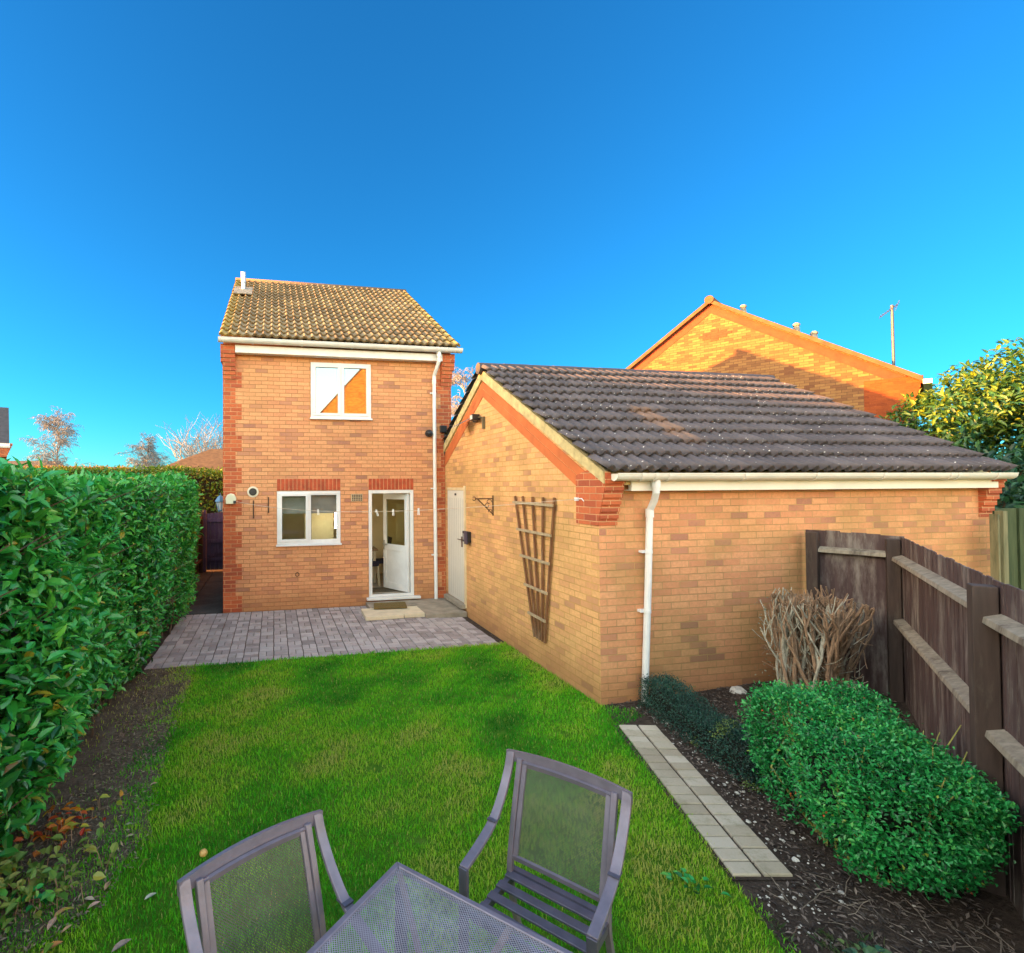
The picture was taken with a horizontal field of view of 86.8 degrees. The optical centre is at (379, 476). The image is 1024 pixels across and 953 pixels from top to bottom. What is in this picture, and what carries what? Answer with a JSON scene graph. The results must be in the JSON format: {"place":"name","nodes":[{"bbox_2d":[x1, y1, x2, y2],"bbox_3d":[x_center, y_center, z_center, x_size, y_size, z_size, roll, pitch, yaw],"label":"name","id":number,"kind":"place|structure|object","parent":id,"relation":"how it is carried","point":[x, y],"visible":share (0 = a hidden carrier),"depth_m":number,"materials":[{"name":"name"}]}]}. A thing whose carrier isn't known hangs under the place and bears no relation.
{"place":"outdoors","nodes":[
{"label":"outdoors","id":0,"kind":"place"},
{"bbox_2d":[0,407,12,459],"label":"corner house","id":1,"kind":"structure","parent":0,"point":[5,445],"depth_m":30.85,"materials":[{"name":"grey brick"}]},
{"bbox_2d":[169,571,222,615],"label":"side path","id":2,"kind":"structure","parent":0,"point":[209,594],"depth_m":11.26,"materials":[{"name":"concrete"}]},
{"bbox_2d":[206,569,222,612],"bbox_3d":[-4.118,2.599,12.184,1.410,0.001,5.600,0,-1,-11],"label":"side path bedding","id":3,"kind":"object","parent":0,"point":[213,571],"visible":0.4,"depth_m":14.74,"materials":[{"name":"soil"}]},
{"bbox_2d":[137,606,503,670],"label":"patio","id":4,"kind":"structure","parent":0,"point":[440,632],"depth_m":8.19,"materials":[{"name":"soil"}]},
{"bbox_2d":[361,608,403,620],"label":"step slab","id":5,"kind":"structure","parent":4,"relation":"on","point":[369,614],"depth_m":9.24,"materials":[{"name":"beige stone"}]},
{"bbox_2d":[366,600,415,607],"bbox_3d":[0.215,2.474,10.036,0.880,0.082,0.440,0,-1,-11],"label":"step base","id":6,"kind":"object","parent":4,"relation":"on","point":[371,604],"visible":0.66,"depth_m":10.11,"materials":[{"name":"concrete"}]},
{"bbox_2d":[374,602,406,608],"bbox_3d":[0.202,2.418,9.821,0.690,0.019,0.460,0,-1,-11],"label":"doormat","id":7,"kind":"object","parent":6,"relation":"on","point":[390,605],"visible":1,"depth_m":9.79,"materials":[{"name":"brown fabric"}]},
{"bbox_2d":[400,606,424,617],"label":"step slab","id":8,"kind":"structure","parent":4,"relation":"on","point":[411,611],"depth_m":9.37,"materials":[{"name":"beige stone"}]},
{"bbox_2d":[410,598,466,617],"bbox_3d":[1.080,2.483,9.904,0.765,0.095,1.220,0,-1,-11],"label":"concrete apron","id":9,"kind":"object","parent":4,"relation":"on","point":[438,608],"visible":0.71,"depth_m":9.65,"materials":[{"name":"grey concrete"}]},
{"bbox_2d":[372,546,377,582],"bbox_3d":[-0.625,2.007,11.978,1.080,0.753,0.800,0,-1,-11],"label":"dining table","id":10,"kind":"object","parent":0,"point":[374,549],"visible":0.25,"depth_m":11.71,"materials":[{"name":"brown wood"}]},
{"bbox_2d":[0,641,800,952],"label":"lawn","id":11,"kind":"structure","parent":0,"point":[379,768],"depth_m":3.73,"materials":[{"name":"green plant"}]},
{"bbox_2d":[47,917,56,929],"bbox_3d":[-1.736,2.368,2.782,0.035,0.014,0.084,0,-1,-11],"label":"fallen leaf","id":12,"kind":"object","parent":11,"relation":"on","point":[51,922],"visible":1,"depth_m":2.78,"materials":[{"name":"brown plant"}]},
{"bbox_2d":[41,941,62,952],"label":"fallen leaf","id":13,"kind":"object","parent":11,"relation":"on","point":[56,943],"visible":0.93,"depth_m":2.65,"materials":[{"name":"orange plant"}]},
{"bbox_2d":[84,896,94,899],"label":"fallen leaf","id":14,"kind":"object","parent":11,"relation":"on","point":[89,898],"visible":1,"depth_m":2.97,"materials":[{"name":"beige plant"}]},
{"bbox_2d":[88,901,99,907],"bbox_3d":[-1.591,2.387,2.923,0.070,0.011,0.028,0,-1,-41],"label":"fallen leaf","id":15,"kind":"object","parent":11,"relation":"on","point":[93,903],"visible":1,"depth_m":2.92,"materials":[{"name":"beige plant"}]},
{"bbox_2d":[0,666,195,952],"bbox_3d":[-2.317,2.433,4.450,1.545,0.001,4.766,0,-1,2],"label":"soil","id":16,"kind":"structure","parent":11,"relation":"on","point":[78,781],"depth_m":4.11,"materials":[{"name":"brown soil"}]},
{"bbox_2d":[0,883,57,911],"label":"green weed","id":17,"kind":"object","parent":16,"relation":"on","point":[45,896],"visible":0.9,"depth_m":2.91,"materials":[{"name":"green plant"}]},
{"bbox_2d":[0,827,67,875],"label":"red leaved plant","id":18,"kind":"object","parent":16,"relation":"on","point":[17,839],"visible":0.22,"depth_m":3.31,"materials":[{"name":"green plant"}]},
{"bbox_2d":[54,907,66,916],"bbox_3d":[-1.744,2.386,2.872,0.034,0.014,0.085,-1,-1,34],"label":"fallen leaf","id":19,"kind":"object","parent":16,"relation":"on","point":[59,911],"visible":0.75,"depth_m":2.87,"materials":[{"name":"brown plant"}]},
{"bbox_2d":[16,790,124,848],"bbox_3d":[-2.092,2.346,3.560,0.463,0.156,0.708,-1,-1,38],"label":"orange leaved plant","id":20,"kind":"object","parent":16,"relation":"on","point":[70,823],"visible":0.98,"depth_m":3.54,"materials":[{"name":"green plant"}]},
{"bbox_2d":[0,822,150,952],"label":"pale weed patch","id":21,"kind":"object","parent":16,"relation":"on","point":[32,870],"visible":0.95,"depth_m":3.05,"materials":[{"name":"green plant"}]},
{"bbox_2d":[0,455,203,866],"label":"laurel hedge","id":22,"kind":"object","parent":16,"relation":"on","point":[95,569],"visible":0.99,"depth_m":3.63,"materials":[{"name":"green plant"}]},
{"bbox_2d":[104,881,110,890],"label":"fallen leaf","id":23,"kind":"object","parent":11,"relation":"on","point":[105,886],"visible":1,"depth_m":3.06,"materials":[{"name":"brown plant"}]},
{"bbox_2d":[112,939,130,951],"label":"fallen leaf","id":24,"kind":"object","parent":11,"relation":"on","point":[120,943],"visible":1,"depth_m":2.65,"materials":[{"name":"grey plant"}]},
{"bbox_2d":[144,892,155,899],"bbox_3d":[-1.293,2.370,2.962,0.028,0.011,0.070,-1,-1,43],"label":"fallen leaf","id":25,"kind":"object","parent":11,"relation":"on","point":[149,895],"visible":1,"depth_m":2.96,"materials":[{"name":"grey plant"}]},
{"bbox_2d":[199,848,207,856],"bbox_3d":[-1.103,2.360,3.286,0.051,0.044,0.048,0,-1,-11],"label":"windfall apple","id":26,"kind":"object","parent":11,"relation":"on","point":[203,852],"visible":1,"depth_m":3.27,"materials":[{"name":"yellow food"}]},
{"bbox_2d":[177,809,386,952],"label":"garden chair","id":27,"kind":"object","parent":11,"relation":"on","point":[201,878],"visible":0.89,"depth_m":2.03,"materials":[{"name":"grey metal"}]},
{"bbox_2d":[306,862,572,952],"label":"garden table","id":28,"kind":"object","parent":11,"relation":"on","point":[403,916],"visible":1,"depth_m":1.96,"materials":[{"name":"grey glass"}]},
{"bbox_2d":[458,749,632,952],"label":"garden chair","id":29,"kind":"object","parent":11,"relation":"on","point":[597,932],"visible":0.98,"depth_m":2.44,"materials":[{"name":"grey metal"}]},
{"bbox_2d":[660,868,730,896],"bbox_3d":[1.799,2.321,3.013,0.268,0.066,0.264,0,-1,-11],"label":"weed rosette","id":30,"kind":"object","parent":11,"relation":"on","point":[688,877],"visible":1,"depth_m":3.03,"materials":[{"name":"green plant"}]},
{"bbox_2d":[94,592,785,952],"bbox_3d":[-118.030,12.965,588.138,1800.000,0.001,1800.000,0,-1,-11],"label":"ground","id":31,"kind":"structure","parent":0,"point":[122,684],"depth_m":6.59,"materials":[{"name":"brown soil"}]},
{"bbox_2d":[8,461,61,466],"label":"distant bungalow","id":32,"kind":"object","parent":31,"relation":"on","point":[21,462],"visible":0.06,"depth_m":57.02,"materials":[{"name":"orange brick"}]},
{"bbox_2d":[18,405,95,467],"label":"birch tree","id":33,"kind":"object","parent":31,"relation":"on","point":[62,441],"visible":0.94,"depth_m":54.06,"materials":[{"name":"brown plant"}]},
{"bbox_2d":[23,464,133,474],"bbox_3d":[-11.645,1.139,20.435,4.066,3.242,2.002,0,-1,-11],"label":"golden hedge","id":34,"kind":"object","parent":31,"relation":"on","point":[75,466],"visible":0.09,"depth_m":20.11,"materials":[{"name":"orange plant"}]},
{"bbox_2d":[34,463,222,513],"bbox_3d":[-7.331,1.107,16.188,5.997,3.115,2.047,0,-1,-11],"label":"clipped hedge","id":35,"kind":"object","parent":31,"relation":"on","point":[211,486],"visible":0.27,"depth_m":15.95,"materials":[{"name":"green plant"}]},
{"bbox_2d":[114,432,172,475],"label":"bare tree","id":36,"kind":"object","parent":31,"relation":"on","point":[146,461],"visible":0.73,"depth_m":56.02,"materials":[{"name":"brown plant"}]},
{"bbox_2d":[152,449,222,476],"bbox_3d":[-5.989,0.739,28.572,11.500,4.450,6.600,0,-1,-11],"label":"hipped bungalow","id":37,"kind":"object","parent":31,"relation":"on","point":[211,458],"visible":0.09,"depth_m":26.28,"materials":[{"name":"orange brick"}]},
{"bbox_2d":[156,412,222,462],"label":"bare tree","id":38,"kind":"object","parent":31,"relation":"on","point":[194,450],"visible":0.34,"depth_m":43.53,"materials":[{"name":"brown plant"}]},
{"bbox_2d":[181,512,202,580],"bbox_3d":[-4.431,1.799,12.136,0.120,1.760,4.400,0,-1,-11],"label":"side fence","id":39,"kind":"object","parent":31,"relation":"on","point":[199,567],"visible":0.02,"depth_m":14.18,"materials":[{"name":"brown wood"}]},
{"bbox_2d":[202,510,222,571],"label":"side gate","id":40,"kind":"structure","parent":39,"relation":"attached to","point":[213,541],"depth_m":14.38,"materials":[{"name":"brown wood"}]},
{"bbox_2d":[218,272,462,612],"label":"brick house","id":41,"kind":"structure","parent":31,"relation":"on","point":[336,397],"depth_m":10.24,"materials":[{"name":"brick"}]},
{"bbox_2d":[215,493,222,511],"bbox_3d":[-3.436,0.604,11.541,0.338,0.480,0.250,0,-1,-11],"label":"wall lantern","id":42,"kind":"object","parent":41,"relation":"attached to","point":[219,501],"depth_m":11.47,"materials":[{"name":"glass"}]},
{"bbox_2d":[225,494,235,503],"bbox_3d":[-2.757,0.413,9.742,0.193,0.193,0.115,0,-1,-11],"label":"line reel","id":43,"kind":"object","parent":41,"relation":"attached to","point":[230,498],"visible":1,"depth_m":9.70,"materials":[{"name":"beige plastic"}]},
{"bbox_2d":[236,497,583,511],"bbox_3d":[-0.163,0.413,7.833,6.332,0.261,0.150,-1,-1,38],"label":"washing line","id":44,"kind":"object","parent":43,"relation":"attached to","point":[576,498],"visible":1,"depth_m":6.92,"materials":[{"name":"white plastic"}]},
{"bbox_2d":[276,491,341,546],"bbox_3d":[-1.347,0.805,10.075,1.250,1.045,0.110,0,-1,-11],"label":"window","id":45,"kind":"structure","parent":41,"relation":"in","point":[281,542],"depth_m":10.05,"materials":[{"name":"white plastic"}]},
{"bbox_2d":[310,362,371,420],"bbox_3d":[-0.743,-1.659,10.235,1.220,1.110,0.110,0,-1,-11],"label":"window","id":46,"kind":"structure","parent":41,"relation":"in","point":[339,391],"depth_m":10.22,"materials":[{"name":"white plastic"}]},
{"bbox_2d":[372,561,379,585],"bbox_3d":[-0.295,1.877,11.509,0.440,1.002,0.510,0,-1,-31],"label":"dining chair","id":47,"kind":"object","parent":41,"relation":"on","point":[376,564],"visible":0.22,"depth_m":11.40,"materials":[{"name":"beige paint"}]},
{"bbox_2d":[372,536,391,582],"bbox_3d":[-0.004,1.882,11.954,0.510,1.002,0.440,0,-1,-16],"label":"dining chair","id":48,"kind":"object","parent":41,"relation":"on","point":[379,560],"visible":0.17,"depth_m":11.84,"materials":[{"name":"black paint"}]},
{"bbox_2d":[372,587,398,592],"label":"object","id":49,"kind":"object","parent":41,"relation":"on","point":[380,589],"visible":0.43,"depth_m":10.80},
{"bbox_2d":[383,493,409,591],"bbox_3d":[0.339,1.337,10.782,0.110,1.975,0.760,0,-1,-39],"label":"door","id":50,"kind":"structure","parent":41,"relation":"in","point":[396,564],"depth_m":10.75,"materials":[{"name":"white plastic"}]},
{"bbox_2d":[425,430,432,436],"bbox_3d":[1.007,-0.869,10.523,0.150,0.146,0.121,0,-1,-11],"label":"dome camera","id":51,"kind":"object","parent":41,"relation":"attached to","point":[428,433],"visible":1,"depth_m":10.50,"materials":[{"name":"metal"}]},
{"bbox_2d":[440,425,446,432],"bbox_3d":[1.295,-0.960,10.598,0.135,0.140,0.071,0,-1,-11],"label":"sensor box","id":52,"kind":"object","parent":41,"relation":"attached to","point":[443,428],"visible":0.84,"depth_m":10.56,"materials":[{"name":"black plastic"}]},
{"bbox_2d":[451,366,474,417],"bbox_3d":[6.883,-2.437,36.778,6.960,10.946,5.946,0,-1,-37],"label":"birch tree","id":53,"kind":"object","parent":31,"relation":"on","point":[456,377],"visible":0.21,"depth_m":37.07,"materials":[{"name":"brown plant"}]},
{"bbox_2d":[443,363,1018,704],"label":"brick garage","id":54,"kind":"structure","parent":31,"relation":"on","point":[679,543],"depth_m":6.26,"materials":[{"name":"brick"}]},
{"bbox_2d":[448,490,463,601],"bbox_3d":[1.453,1.287,9.980,0.109,2.045,0.900,0,-1,-11],"label":"door","id":55,"kind":"structure","parent":54,"relation":"in","point":[455,497],"depth_m":9.94,"materials":[{"name":"metal"}]},
{"bbox_2d":[462,531,470,544],"bbox_3d":[1.553,1.083,9.335,0.085,0.230,0.270,0,-1,-11],"label":"wall box","id":56,"kind":"object","parent":54,"relation":"attached to","point":[466,537],"visible":1,"depth_m":9.22,"materials":[{"name":"black plastic"}]},
{"bbox_2d":[452,414,484,428],"bbox_3d":[1.513,-0.908,8.965,0.300,0.260,0.810,0,-1,-11],"label":"security light","id":57,"kind":"object","parent":54,"relation":"attached to","point":[475,417],"visible":1,"depth_m":8.72,"materials":[{"name":"black plastic"}]},
{"bbox_2d":[473,495,493,515],"bbox_3d":[1.636,0.460,8.257,0.354,0.320,0.029,0,-1,-10],"label":"basket bracket","id":58,"kind":"object","parent":54,"relation":"attached to","point":[492,510],"visible":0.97,"depth_m":8.27,"materials":[{"name":"metal"}]},
{"bbox_2d":[512,496,555,642],"bbox_3d":[2.038,1.195,6.936,0.042,1.859,1.110,0,-1,-11],"label":"trellis","id":59,"kind":"object","parent":54,"relation":"attached to","point":[539,634],"visible":1,"depth_m":6.83,"materials":[{"name":"brown wood"}]},
{"bbox_2d":[878,335,1023,506],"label":"evergreen tree","id":60,"kind":"object","parent":31,"relation":"on","point":[997,410],"visible":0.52,"depth_m":11.17,"materials":[{"name":"green plant"}]},
{"bbox_2d":[969,442,1023,507],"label":"dark laurel tree","id":61,"kind":"object","parent":31,"relation":"on","point":[1009,489],"visible":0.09,"depth_m":9.10,"materials":[{"name":"green plant"}]},
{"bbox_2d":[989,511,1008,583],"bbox_3d":[7.670,1.445,6.471,0.160,2.040,0.080,0,-1,-11],"label":"timber gate post","id":62,"kind":"object","parent":31,"relation":"on","point":[999,553],"visible":0.36,"depth_m":6.45,"materials":[{"name":"beige wood"}]},
{"bbox_2d":[992,508,1023,589],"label":"green fence","id":63,"kind":"object","parent":31,"relation":"on","point":[1016,542],"visible":0.16,"depth_m":7.35,"materials":[{"name":"green wood"}]},
{"bbox_2d":[0,0,1023,470],"label":"sky","id":64,"kind":"structure","parent":0,"point":[552,182],"materials":[{"name":"blue"}]},
{"bbox_2d":[613,725,797,879],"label":"path","id":65,"kind":"structure","parent":0,"point":[761,856],"depth_m":3.73,"materials":[{"name":"grey concrete"}]},
{"bbox_2d":[626,295,933,426],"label":"neighbour house","id":66,"kind":"structure","parent":0,"point":[712,334],"depth_m":15.30,"materials":[{"name":"orange brick"}]},
{"bbox_2d":[879,300,899,365],"bbox_3d":[13.547,-3.625,13.899,0.434,2.062,0.142,-1,-1,21],"label":"tv aerial","id":67,"kind":"object","parent":66,"relation":"attached to","point":[891,309],"visible":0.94,"depth_m":13.87,"materials":[{"name":"silver metal"}]},
{"bbox_2d":[605,680,1023,952],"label":"flower bed","id":68,"kind":"object","parent":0,"point":[1005,911],"visible":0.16,"depth_m":2.96,"materials":[{"name":"soil"}]},
{"bbox_2d":[637,672,795,794],"bbox_3d":[2.933,2.207,4.748,0.509,0.457,1.695,0,-1,-4],"label":"box edging","id":69,"kind":"object","parent":68,"relation":"on","point":[711,731],"visible":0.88,"depth_m":4.66,"materials":[{"name":"green plant"}]},
{"bbox_2d":[729,686,746,693],"bbox_3d":[3.936,2.365,5.746,0.181,0.126,0.167,0,-1,-11],"label":"rock","id":70,"kind":"object","parent":68,"relation":"on","point":[737,689],"visible":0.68,"depth_m":5.71,"materials":[{"name":"white stone"}]},
{"bbox_2d":[636,705,961,942],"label":"gravel","id":71,"kind":"structure","parent":68,"relation":"on","point":[795,859],"depth_m":3.25,"materials":[{"name":"grey gravel"}]},
{"bbox_2d":[752,585,874,709],"bbox_3d":[4.481,1.757,5.426,1.293,1.210,0.930,1,-1,-43],"label":"bare shrub","id":72,"kind":"object","parent":68,"relation":"on","point":[805,623],"visible":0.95,"depth_m":5.31,"materials":[{"name":"brown plant"}]},
{"bbox_2d":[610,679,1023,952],"bbox_3d":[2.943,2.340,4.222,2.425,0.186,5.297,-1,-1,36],"label":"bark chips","id":73,"kind":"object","parent":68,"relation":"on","point":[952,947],"visible":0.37,"depth_m":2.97,"materials":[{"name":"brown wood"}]},
{"bbox_2d":[758,883,920,952],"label":"weeds","id":74,"kind":"object","parent":68,"relation":"on","point":[822,944],"visible":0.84,"depth_m":2.68,"materials":[{"name":"green plant"}]},
{"bbox_2d":[837,938,891,952],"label":"weed rosette","id":75,"kind":"object","parent":68,"relation":"on","point":[868,948],"visible":1,"depth_m":2.55,"materials":[{"name":"green plant"}]},
{"bbox_2d":[735,676,1022,902],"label":"cotoneaster bush","id":76,"kind":"object","parent":68,"relation":"on","point":[870,794],"visible":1,"depth_m":2.98,"materials":[{"name":"green plant"}]},
{"bbox_2d":[765,867,1013,952],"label":"dry twigs","id":77,"kind":"object","parent":68,"relation":"on","point":[1000,938],"visible":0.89,"depth_m":2.79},
{"bbox_2d":[805,530,1023,920],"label":"garden fence","id":78,"kind":"object","parent":68,"relation":"on","point":[944,655],"visible":0.7,"depth_m":3.94,"materials":[{"name":"brown wood"}]}
]}

